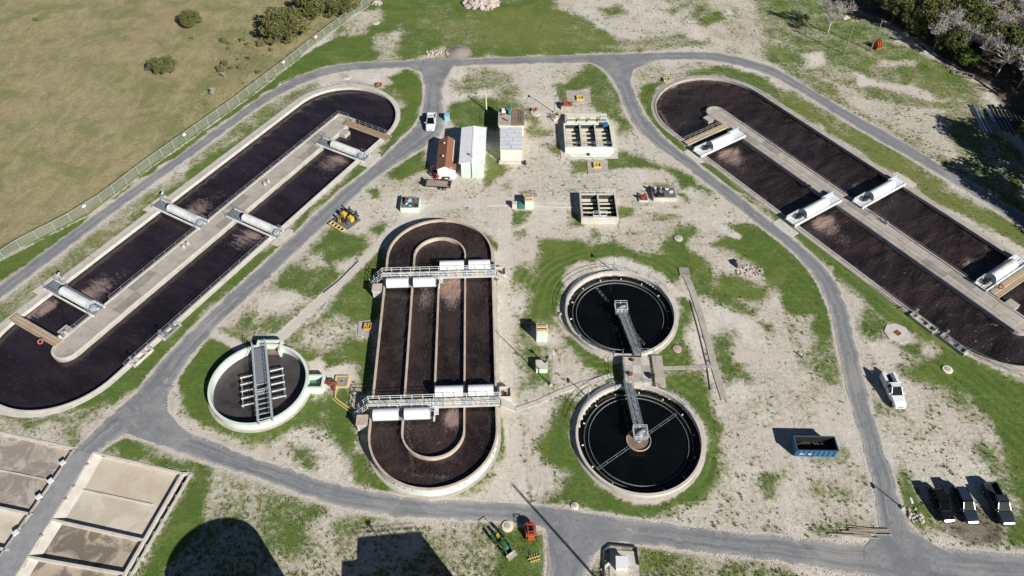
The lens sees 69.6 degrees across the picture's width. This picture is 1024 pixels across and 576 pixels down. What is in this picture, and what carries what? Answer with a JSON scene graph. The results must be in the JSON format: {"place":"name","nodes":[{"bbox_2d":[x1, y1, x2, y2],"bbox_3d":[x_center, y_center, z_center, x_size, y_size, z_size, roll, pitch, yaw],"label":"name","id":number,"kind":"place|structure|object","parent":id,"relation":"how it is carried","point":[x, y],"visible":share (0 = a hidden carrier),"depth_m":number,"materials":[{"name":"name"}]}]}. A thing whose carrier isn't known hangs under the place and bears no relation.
{"place":"outdoors","nodes":[
{"label":"outdoors","id":0,"kind":"place"},
{"bbox_2d":[0,450,90,575],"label":"path","id":1,"kind":"structure","parent":0,"point":[21,544],"depth_m":94.42,"materials":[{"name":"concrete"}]},
{"bbox_2d":[115,384,190,449],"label":"road","id":2,"kind":"structure","parent":0,"point":[144,414],"depth_m":104.16,"materials":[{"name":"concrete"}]},
{"bbox_2d":[75,64,454,452],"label":"road","id":3,"kind":"structure","parent":0,"point":[417,138],"depth_m":125.25,"materials":[{"name":"asphalt"}]},
{"bbox_2d":[410,59,459,81],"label":"road","id":4,"kind":"structure","parent":0,"point":[434,70],"depth_m":165.29,"materials":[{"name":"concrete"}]},
{"bbox_2d":[0,0,1023,575],"bbox_3d":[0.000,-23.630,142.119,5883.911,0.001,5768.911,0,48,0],"label":"ground","id":5,"kind":"structure","parent":0,"point":[92,104],"depth_m":126.55,"materials":[{"name":"gravel"}]},
{"bbox_2d":[0,431,74,555],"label":"drying bed","id":6,"kind":"object","parent":5,"relation":"on","point":[29,471],"visible":0.94,"depth_m":99.02,"materials":[{"name":"concrete"}]},
{"bbox_2d":[15,451,191,575],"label":"drying bed","id":7,"kind":"object","parent":5,"relation":"on","point":[108,517],"visible":0.98,"depth_m":94.79,"materials":[{"name":"concrete"}]},
{"bbox_2d":[146,55,178,73],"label":"bush","id":8,"kind":"object","parent":5,"relation":"on","point":[158,64],"visible":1,"depth_m":161.52,"materials":[{"name":"green plant"}]},
{"bbox_2d":[0,0,370,258],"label":"wire fence","id":9,"kind":"object","parent":5,"relation":"on","point":[184,134],"visible":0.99,"depth_m":145.51,"materials":[{"name":"metal"}]},
{"bbox_2d":[177,9,201,26],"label":"bush","id":10,"kind":"object","parent":5,"relation":"on","point":[191,16],"visible":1,"depth_m":174.89,"materials":[{"name":"green plant"}]},
{"bbox_2d":[0,80,399,417],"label":"oxidation ditch","id":11,"kind":"object","parent":5,"relation":"on","point":[89,331],"visible":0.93,"depth_m":127.42,"materials":[{"name":"concrete"}]},
{"bbox_2d":[9,314,62,347],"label":"footbridge","id":12,"kind":"object","parent":11,"relation":"on","point":[34,329],"visible":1,"depth_m":114.43,"materials":[{"name":"wood"}]},
{"bbox_2d":[41,276,104,316],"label":"rotor aerator","id":13,"kind":"object","parent":11,"relation":"on","point":[74,296],"visible":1,"depth_m":117.89,"materials":[{"name":"metal"}]},
{"bbox_2d":[128,346,153,367],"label":"weir box","id":14,"kind":"object","parent":11,"relation":"attached to","point":[137,360],"visible":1,"depth_m":111.02,"materials":[{"name":"concrete"}]},
{"bbox_2d":[152,196,208,229],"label":"rotor aerator","id":15,"kind":"object","parent":11,"relation":"on","point":[165,207],"visible":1,"depth_m":131.15,"materials":[{"name":"metal"}]},
{"bbox_2d":[0,91,395,409],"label":"water","id":16,"kind":"structure","parent":11,"relation":"in","point":[34,375],"depth_m":125.75,"materials":[{"name":"liquid"}]},
{"bbox_2d":[225,205,283,238],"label":"rotor aerator","id":17,"kind":"object","parent":11,"relation":"on","point":[236,215],"visible":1,"depth_m":129.52,"materials":[{"name":"metal"}]},
{"bbox_2d":[315,134,369,162],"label":"rotor aerator","id":18,"kind":"object","parent":11,"relation":"on","point":[329,144],"visible":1,"depth_m":143.61,"materials":[{"name":"metal"}]},
{"bbox_2d":[343,116,391,140],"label":"footbridge","id":19,"kind":"object","parent":11,"relation":"on","point":[367,130],"visible":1,"depth_m":148.83,"materials":[{"name":"wood"}]},
{"bbox_2d":[207,339,336,432],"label":"thickener","id":20,"kind":"object","parent":5,"relation":"on","point":[260,351],"visible":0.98,"depth_m":106.88,"materials":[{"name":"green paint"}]},
{"bbox_2d":[213,353,305,422],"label":"water","id":21,"kind":"structure","parent":20,"relation":"in","point":[227,399],"depth_m":107.54,"materials":[{"name":"liquid"}]},
{"bbox_2d":[258,6,311,43],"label":"bush","id":22,"kind":"object","parent":5,"relation":"on","point":[275,23],"visible":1,"depth_m":169.05,"materials":[{"name":"green plant"}]},
{"bbox_2d":[294,0,330,17],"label":"bush","id":23,"kind":"object","parent":5,"relation":"on","point":[317,6],"visible":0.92,"depth_m":176.38,"materials":[{"name":"green plant"}]},
{"bbox_2d":[324,0,360,16],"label":"bush","id":24,"kind":"object","parent":5,"relation":"on","point":[336,5],"visible":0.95,"depth_m":177.34,"materials":[{"name":"green plant"}]},
{"bbox_2d":[328,206,360,231],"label":"generator skid","id":25,"kind":"object","parent":5,"relation":"on","point":[345,219],"visible":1,"depth_m":130.75,"materials":[{"name":"yellow paint"}]},
{"bbox_2d":[356,414,368,431],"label":"control hut","id":26,"kind":"object","parent":5,"relation":"on","point":[362,423],"visible":0.84,"depth_m":102.04,"materials":[{"name":"metal"}]},
{"bbox_2d":[358,320,371,337],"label":"hatch pad","id":27,"kind":"object","parent":5,"relation":"on","point":[364,328],"visible":1,"depth_m":114.87,"materials":[{"name":"concrete"}]},
{"bbox_2d":[400,196,420,211],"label":"pump platform","id":28,"kind":"structure","parent":5,"relation":"on","point":[410,204],"depth_m":133.05,"materials":[{"name":"beige paint"}]},
{"bbox_2d":[367,219,500,499],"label":"aeration tank","id":29,"kind":"object","parent":5,"relation":"on","point":[442,492],"visible":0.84,"depth_m":104.59,"materials":[{"name":"beige concrete"}]},
{"bbox_2d":[372,408,403,421],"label":"rotor hood","id":30,"kind":"object","parent":29,"relation":"on","point":[387,414],"visible":1,"depth_m":101.31,"materials":[{"name":"white paint"}]},
{"bbox_2d":[386,276,412,288],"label":"rotor hood","id":31,"kind":"object","parent":29,"relation":"on","point":[400,283],"visible":0.98,"depth_m":117.79,"materials":[{"name":"white paint"}]},
{"bbox_2d":[413,276,438,287],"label":"rotor hood","id":32,"kind":"object","parent":29,"relation":"on","point":[425,282],"visible":0.99,"depth_m":117.90,"materials":[{"name":"white paint"}]},
{"bbox_2d":[369,223,495,490],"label":"water","id":33,"kind":"structure","parent":29,"relation":"in","point":[442,434],"depth_m":109.81,"materials":[{"name":"liquid"}]},
{"bbox_2d":[353,392,514,420],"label":"walkway","id":34,"kind":"structure","parent":29,"relation":"on","point":[435,404],"depth_m":103.24,"materials":[{"name":"metal"}]},
{"bbox_2d":[404,407,434,420],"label":"rotor hood","id":35,"kind":"object","parent":34,"relation":"attached to","point":[416,413],"visible":1,"depth_m":101.42,"materials":[{"name":"white paint"}]},
{"bbox_2d":[468,384,498,396],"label":"rotor hood","id":36,"kind":"object","parent":34,"relation":"attached to","point":[474,390],"visible":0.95,"depth_m":103.96,"materials":[{"name":"white paint"}]},
{"bbox_2d":[369,265,509,287],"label":"walkway","id":37,"kind":"structure","parent":29,"relation":"on","point":[448,274],"depth_m":119.74,"materials":[{"name":"metal"}]},
{"bbox_2d":[468,259,494,269],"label":"rotor hood","id":38,"kind":"object","parent":37,"relation":"attached to","point":[487,263],"visible":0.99,"depth_m":120.46,"materials":[{"name":"white paint"}]},
{"bbox_2d":[435,384,467,397],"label":"rotor hood","id":39,"kind":"object","parent":29,"relation":"on","point":[442,390],"visible":0.98,"depth_m":103.85,"materials":[{"name":"white paint"}]},
{"bbox_2d":[440,260,467,270],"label":"rotor hood","id":40,"kind":"object","parent":29,"relation":"on","point":[450,265],"visible":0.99,"depth_m":120.31,"materials":[{"name":"white paint"}]},
{"bbox_2d":[421,177,451,190],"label":"flatbed trailer","id":41,"kind":"object","parent":5,"relation":"on","point":[442,184],"visible":1,"depth_m":137.54,"materials":[{"name":"brown wood"}]},
{"bbox_2d":[436,136,456,178],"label":"brown roofed house","id":42,"kind":"structure","parent":5,"relation":"on","point":[446,165],"depth_m":139.31,"materials":[{"name":"white paint"}]},
{"bbox_2d":[445,45,472,59],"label":"gravel pile","id":43,"kind":"object","parent":5,"relation":"on","point":[460,52],"visible":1,"depth_m":168.82,"materials":[{"name":"gravel"}]},
{"bbox_2d":[459,126,485,177],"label":"storage shed","id":44,"kind":"structure","parent":5,"relation":"on","point":[472,151],"depth_m":139.33,"materials":[{"name":"white metal"}]},
{"bbox_2d":[461,0,500,10],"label":"rubble pile","id":45,"kind":"object","parent":5,"relation":"on","point":[477,4],"visible":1,"depth_m":183.00,"materials":[{"name":"stone"}]},
{"bbox_2d":[490,528,516,560],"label":"tractor","id":46,"kind":"object","parent":5,"relation":"on","point":[507,546],"visible":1,"depth_m":91.28,"materials":[{"name":"green paint"}]},
{"bbox_2d":[10,7,1010,575],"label":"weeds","id":47,"kind":"object","parent":5,"relation":"on","point":[582,369],"visible":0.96,"depth_m":102.19,"materials":[{"name":"plant"}]},
{"bbox_2d":[498,104,523,135],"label":"equipment deck","id":48,"kind":"structure","parent":5,"relation":"on","point":[509,117],"depth_m":147.58,"materials":[{"name":"concrete"}]},
{"bbox_2d":[16,6,1023,575],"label":"weeds","id":49,"kind":"object","parent":5,"relation":"on","point":[302,552],"visible":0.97,"depth_m":102.71,"materials":[{"name":"green plant"}]},
{"bbox_2d":[524,521,536,540],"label":"orange machine","id":50,"kind":"object","parent":5,"relation":"on","point":[530,530],"visible":1,"depth_m":92.08,"materials":[{"name":"paint"}]},
{"bbox_2d":[515,373,613,411],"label":"walkway path","id":51,"kind":"structure","parent":5,"relation":"on","point":[558,393],"depth_m":107.35,"materials":[{"name":"concrete"}]},
{"bbox_2d":[566,90,590,103],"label":"hatch pad","id":52,"kind":"object","parent":5,"relation":"on","point":[576,97],"visible":0.97,"depth_m":157.28,"materials":[{"name":"concrete"}]},
{"bbox_2d":[559,113,617,158],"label":"filter basin","id":53,"kind":"object","parent":5,"relation":"on","point":[586,135],"visible":1,"depth_m":147.25,"materials":[{"name":"white concrete"}]},
{"bbox_2d":[587,160,608,173],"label":"hatch pad","id":54,"kind":"object","parent":5,"relation":"on","point":[596,166],"visible":1,"depth_m":141.55,"materials":[{"name":"concrete"}]},
{"bbox_2d":[579,190,618,223],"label":"filter basin","id":55,"kind":"object","parent":5,"relation":"on","point":[598,208],"visible":1,"depth_m":133.00,"materials":[{"name":"concrete"}]},
{"bbox_2d":[562,266,678,360],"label":"clarifier","id":56,"kind":"object","parent":5,"relation":"on","point":[621,311],"visible":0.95,"depth_m":115.75,"materials":[{"name":"concrete"}]},
{"bbox_2d":[567,277,672,351],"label":"water","id":57,"kind":"structure","parent":56,"relation":"in","point":[597,324],"depth_m":117.65,"materials":[{"name":"liquid"}]},
{"bbox_2d":[603,544,638,575],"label":"meter shed","id":58,"kind":"structure","parent":5,"relation":"on","point":[620,564],"depth_m":90.19,"materials":[{"name":"white paint"}]},
{"bbox_2d":[572,376,705,500],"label":"clarifier","id":59,"kind":"object","parent":5,"relation":"on","point":[638,437],"visible":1,"depth_m":101.87,"materials":[{"name":"concrete"}]},
{"bbox_2d":[578,390,699,492],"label":"water","id":60,"kind":"structure","parent":59,"relation":"in","point":[662,458],"depth_m":102.10,"materials":[{"name":"liquid"}]},
{"bbox_2d":[622,348,665,387],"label":"splitter platform","id":61,"kind":"structure","parent":5,"relation":"on","point":[637,369],"depth_m":108.64,"materials":[{"name":"concrete"}]},
{"bbox_2d":[651,186,676,200],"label":"pump platform","id":62,"kind":"structure","parent":5,"relation":"on","point":[660,193],"depth_m":135.17,"materials":[{"name":"concrete"}]},
{"bbox_2d":[663,365,713,369],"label":"walkway path","id":63,"kind":"structure","parent":5,"relation":"on","point":[688,366],"depth_m":110.10,"materials":[{"name":"concrete"}]},
{"bbox_2d":[683,276,727,399],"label":"walkway path","id":64,"kind":"structure","parent":5,"relation":"on","point":[710,350],"depth_m":113.63,"materials":[{"name":"concrete"}]},
{"bbox_2d":[772,219,798,236],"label":"concrete pad","id":65,"kind":"object","parent":5,"relation":"on","point":[792,232],"visible":1,"depth_m":130.24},
{"bbox_2d":[790,435,838,456],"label":"roll off skip","id":66,"kind":"object","parent":5,"relation":"on","point":[818,446],"visible":1,"depth_m":100.41,"materials":[{"name":"blue paint"}]},
{"bbox_2d":[816,0,856,32],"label":"bare tree","id":67,"kind":"object","parent":5,"relation":"on","point":[838,9],"visible":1,"depth_m":170.43,"materials":[{"name":"plant"}]},
{"bbox_2d":[651,71,1023,374],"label":"oxidation ditch","id":68,"kind":"object","parent":5,"relation":"on","point":[1007,316],"visible":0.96,"depth_m":132.49,"materials":[{"name":"concrete"}]},
{"bbox_2d":[683,119,727,145],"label":"footbridge","id":69,"kind":"object","parent":68,"relation":"on","point":[703,135],"visible":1,"depth_m":147.97,"materials":[{"name":"wood"}]},
{"bbox_2d":[693,127,745,157],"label":"rotor aerator","id":70,"kind":"object","parent":68,"relation":"on","point":[726,139],"visible":1,"depth_m":144.94,"materials":[{"name":"white paint"}]},
{"bbox_2d":[785,191,841,226],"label":"rotor aerator","id":71,"kind":"object","parent":68,"relation":"on","point":[823,202],"visible":1,"depth_m":131.80,"materials":[{"name":"white paint"}]},
{"bbox_2d":[656,81,1023,365],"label":"water","id":72,"kind":"structure","parent":68,"relation":"in","point":[682,109],"depth_m":133.41,"materials":[{"name":"liquid"}]},
{"bbox_2d":[852,174,905,208],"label":"rotor aerator","id":73,"kind":"object","parent":68,"relation":"on","point":[888,185],"visible":1,"depth_m":134.92,"materials":[{"name":"white paint"}]},
{"bbox_2d":[939,330,968,355],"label":"weir box","id":74,"kind":"object","parent":68,"relation":"attached to","point":[946,340],"visible":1,"depth_m":112.71,"materials":[{"name":"concrete"}]},
{"bbox_2d":[973,252,1023,291],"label":"rotor aerator","id":75,"kind":"object","parent":68,"relation":"on","point":[1000,271],"visible":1,"depth_m":121.31,"materials":[{"name":"white paint"}]},
{"bbox_2d":[990,267,1023,297],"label":"footbridge","id":76,"kind":"object","parent":68,"relation":"on","point":[1020,274],"visible":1,"depth_m":120.79,"materials":[{"name":"wood"}]},
{"bbox_2d":[828,525,891,538],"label":"log pile","id":77,"kind":"object","parent":5,"relation":"on","point":[859,532],"visible":1,"depth_m":92.97,"materials":[{"name":"wood"}]},
{"bbox_2d":[879,372,906,408],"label":"service truck","id":78,"kind":"object","parent":5,"relation":"on","point":[891,383],"visible":1,"depth_m":105.70,"materials":[{"name":"white paint"}]},
{"bbox_2d":[884,323,910,342],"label":"manhole pad","id":79,"kind":"object","parent":5,"relation":"on","point":[897,333],"visible":1,"depth_m":114.41,"materials":[{"name":"concrete"}]},
{"bbox_2d":[878,0,920,25],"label":"oak tree","id":80,"kind":"object","parent":5,"relation":"on","point":[908,4],"visible":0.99,"depth_m":171.84,"materials":[{"name":"green plant"}]},
{"bbox_2d":[896,7,925,31],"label":"oak tree","id":81,"kind":"object","parent":5,"relation":"on","point":[906,16],"visible":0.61,"depth_m":171.94,"materials":[{"name":"green plant"}]},
{"bbox_2d":[905,18,928,34],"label":"shrub","id":82,"kind":"object","parent":5,"relation":"on","point":[923,25],"visible":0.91,"depth_m":172.15,"materials":[{"name":"green plant"}]},
{"bbox_2d":[912,0,951,34],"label":"oak tree","id":83,"kind":"object","parent":5,"relation":"on","point":[932,10],"visible":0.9,"depth_m":168.72,"materials":[{"name":"green plant"}]},
{"bbox_2d":[928,487,954,522],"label":"parked car","id":84,"kind":"object","parent":5,"relation":"on","point":[938,498],"visible":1,"depth_m":94.31,"materials":[{"name":"grey paint"}]},
{"bbox_2d":[927,18,956,48],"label":"bare tree","id":85,"kind":"object","parent":5,"relation":"on","point":[932,26],"visible":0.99,"depth_m":167.14,"materials":[{"name":"plant"}]},
{"bbox_2d":[935,6,969,33],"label":"bare tree","id":86,"kind":"object","parent":5,"relation":"on","point":[953,15],"visible":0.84,"depth_m":167.12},
{"bbox_2d":[943,28,973,57],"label":"oak tree","id":87,"kind":"object","parent":5,"relation":"on","point":[951,35],"visible":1,"depth_m":163.69,"materials":[{"name":"green plant"}]},
{"bbox_2d":[950,486,978,524],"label":"parked car","id":88,"kind":"object","parent":5,"relation":"on","point":[961,496],"visible":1,"depth_m":94.17,"materials":[{"name":"blue paint"}]},
{"bbox_2d":[947,0,988,28],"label":"oak tree","id":89,"kind":"object","parent":5,"relation":"on","point":[980,5],"visible":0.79,"depth_m":168.17,"materials":[{"name":"green plant"}]},
{"bbox_2d":[959,49,980,66],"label":"shrub","id":90,"kind":"object","parent":5,"relation":"on","point":[975,60],"visible":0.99,"depth_m":163.21,"materials":[{"name":"green plant"}]},
{"bbox_2d":[956,20,995,42],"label":"bare tree","id":91,"kind":"object","parent":5,"relation":"on","point":[972,32],"visible":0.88,"depth_m":164.42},
{"bbox_2d":[962,8,995,30],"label":"oak tree","id":92,"kind":"object","parent":5,"relation":"on","point":[987,16],"visible":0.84,"depth_m":167.52,"materials":[{"name":"green plant"}]},
{"bbox_2d":[975,32,1005,59],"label":"bare tree","id":93,"kind":"object","parent":5,"relation":"on","point":[992,43],"visible":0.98,"depth_m":160.92,"materials":[{"name":"plant"}]},
{"bbox_2d":[968,104,1023,135],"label":"pipe stack","id":94,"kind":"object","parent":5,"relation":"on","point":[987,128],"visible":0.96,"depth_m":152.14,"materials":[{"name":"metal"}]},
{"bbox_2d":[979,23,1013,58],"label":"oak tree","id":95,"kind":"object","parent":5,"relation":"on","point":[992,29],"visible":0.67,"depth_m":163.14,"materials":[{"name":"green plant"}]},
{"bbox_2d":[980,482,1015,526],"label":"pickup truck","id":96,"kind":"object","parent":5,"relation":"on","point":[998,499],"visible":1,"depth_m":94.16,"materials":[{"name":"grey paint"}]},
{"bbox_2d":[984,10,1023,46],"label":"bare tree","id":97,"kind":"object","parent":5,"relation":"on","point":[1001,19],"visible":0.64,"depth_m":165.85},
{"bbox_2d":[995,40,1023,76],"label":"bare tree","id":98,"kind":"object","parent":5,"relation":"on","point":[1007,58],"visible":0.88,"depth_m":157.35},
{"bbox_2d":[1001,31,1023,73],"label":"oak tree","id":99,"kind":"object","parent":5,"relation":"on","point":[1018,41],"visible":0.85,"depth_m":158.12,"materials":[{"name":"green plant"}]},
{"bbox_2d":[0,51,1023,298],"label":"road","id":100,"kind":"structure","parent":0,"point":[118,203],"depth_m":150.08,"materials":[{"name":"asphalt"}]},
{"bbox_2d":[499,127,525,164],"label":"flat roofed building","id":101,"kind":"structure","parent":0,"point":[511,144],"depth_m":142.18,"materials":[{"name":"metal"}]},
{"bbox_2d":[512,195,532,208],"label":"pump house","id":102,"kind":"structure","parent":0,"point":[527,203],"depth_m":133.25,"materials":[{"name":"beige paint"}]},
{"bbox_2d":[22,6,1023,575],"bbox_3d":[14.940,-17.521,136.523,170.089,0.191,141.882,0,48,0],"label":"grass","id":103,"kind":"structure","parent":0,"point":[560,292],"depth_m":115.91,"materials":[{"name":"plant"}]},
{"bbox_2d":[536,324,547,341],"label":"pump house","id":104,"kind":"structure","parent":0,"point":[541,332],"depth_m":112.38,"materials":[{"name":"beige paint"}]},
{"bbox_2d":[115,377,1023,575],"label":"road","id":105,"kind":"structure","parent":0,"point":[844,558],"depth_m":93.48,"materials":[{"name":"asphalt"}]},
{"bbox_2d":[544,521,631,575],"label":"road","id":106,"kind":"structure","parent":0,"point":[568,565],"depth_m":90.49,"materials":[{"name":"concrete"}]},
{"bbox_2d":[541,507,639,554],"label":"road","id":107,"kind":"structure","parent":0,"point":[572,533],"depth_m":93.11,"materials":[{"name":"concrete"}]},
{"bbox_2d":[586,54,654,85],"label":"road","id":108,"kind":"structure","parent":0,"point":[619,68],"depth_m":166.40,"materials":[{"name":"asphalt"}]},
{"bbox_2d":[583,60,932,543],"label":"road","id":109,"kind":"structure","parent":0,"point":[892,517],"depth_m":114.79,"materials":[{"name":"asphalt"}]},
{"bbox_2d":[864,532,958,575],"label":"road","id":110,"kind":"structure","parent":0,"point":[907,554],"depth_m":91.22,"materials":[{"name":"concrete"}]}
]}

